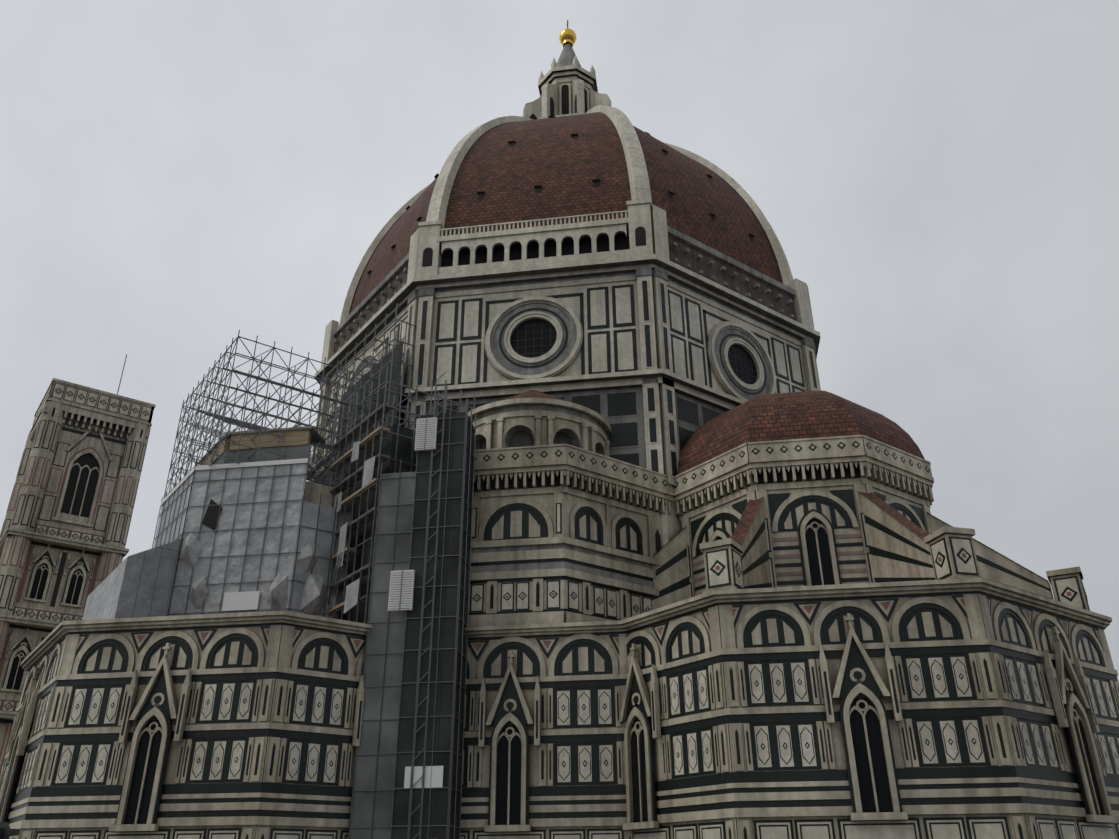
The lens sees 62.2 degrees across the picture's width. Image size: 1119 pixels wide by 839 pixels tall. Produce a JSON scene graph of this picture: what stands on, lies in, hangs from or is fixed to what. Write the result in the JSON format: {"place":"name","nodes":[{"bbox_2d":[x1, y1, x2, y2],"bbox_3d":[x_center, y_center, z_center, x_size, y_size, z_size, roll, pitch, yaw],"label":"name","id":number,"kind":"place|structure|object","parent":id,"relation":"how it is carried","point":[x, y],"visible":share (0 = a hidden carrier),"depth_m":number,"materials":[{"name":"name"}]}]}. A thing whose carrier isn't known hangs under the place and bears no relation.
{"place":"outdoors","nodes":[
{"label":"outdoors","id":0,"kind":"place"},
{"bbox_2d":[0,822,19,838],"bbox_3d":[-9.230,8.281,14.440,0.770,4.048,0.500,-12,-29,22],"label":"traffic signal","id":1,"kind":"object","parent":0,"point":[6,831],"visible":1,"depth_m":15.08,"materials":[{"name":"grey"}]},
{"bbox_2d":[0,0,1118,681],"label":"sky","id":2,"kind":"structure","parent":0,"point":[940,178],"materials":[{"name":"grey"}]},
{"label":"ground","id":3,"kind":"structure","parent":0,"visible":0},
{"bbox_2d":[0,354,155,773],"bbox_3d":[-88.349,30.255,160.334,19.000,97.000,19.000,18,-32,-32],"label":"campanile","id":4,"kind":"structure","parent":3,"relation":"on","point":[64,551],"depth_m":160.03,"materials":[{"name":"stone"}]},
{"bbox_2d":[0,481,372,838],"bbox_3d":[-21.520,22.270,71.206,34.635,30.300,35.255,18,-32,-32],"label":"apse","id":5,"kind":"structure","parent":3,"relation":"on","point":[245,725],"depth_m":54.86,"materials":[{"name":"white stone"}]},
{"bbox_2d":[82,303,475,838],"bbox_3d":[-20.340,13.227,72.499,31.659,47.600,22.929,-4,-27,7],"label":"scaffolding","id":6,"kind":"object","parent":3,"relation":"on","point":[243,526],"visible":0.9,"depth_m":64.42,"materials":[{"name":"grey metal"}]},
{"bbox_2d":[307,199,820,546],"bbox_3d":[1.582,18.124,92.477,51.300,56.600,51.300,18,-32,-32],"label":"drum","id":7,"kind":"object","parent":3,"relation":"on","point":[649,335],"visible":0.38,"depth_m":79.61,"materials":[{"name":"stone"}]},
{"bbox_2d":[339,105,792,323],"bbox_3d":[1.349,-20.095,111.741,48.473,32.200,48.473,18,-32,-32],"label":"dome","id":8,"kind":"structure","parent":7,"relation":"on","point":[599,159],"depth_m":90.91,"materials":[{"name":"tile"}]},
{"bbox_2d":[523,39,610,119],"bbox_3d":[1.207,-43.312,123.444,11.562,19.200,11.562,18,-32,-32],"label":"lantern","id":9,"kind":"object","parent":8,"relation":"on","point":[567,83],"visible":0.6,"depth_m":119.85,"materials":[{"name":"stone"}]},
{"bbox_2d":[559,28,575,44],"bbox_3d":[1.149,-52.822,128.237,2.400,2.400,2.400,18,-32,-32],"label":"gold ball","id":10,"kind":"object","parent":9,"relation":"attached to","point":[567,33],"visible":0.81,"depth_m":127.35,"materials":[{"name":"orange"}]},
{"bbox_2d":[458,390,676,838],"bbox_3d":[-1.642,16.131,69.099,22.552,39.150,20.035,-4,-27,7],"label":"exedra","id":11,"kind":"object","parent":3,"relation":"on","point":[567,538],"depth_m":61.09,"materials":[{"name":"white stone"}]},
{"bbox_2d":[615,391,1118,838],"bbox_3d":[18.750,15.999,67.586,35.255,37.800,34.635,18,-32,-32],"label":"apse","id":12,"kind":"structure","parent":3,"relation":"on","point":[838,631],"depth_m":51.65,"materials":[{"name":"white stone"}]}
]}

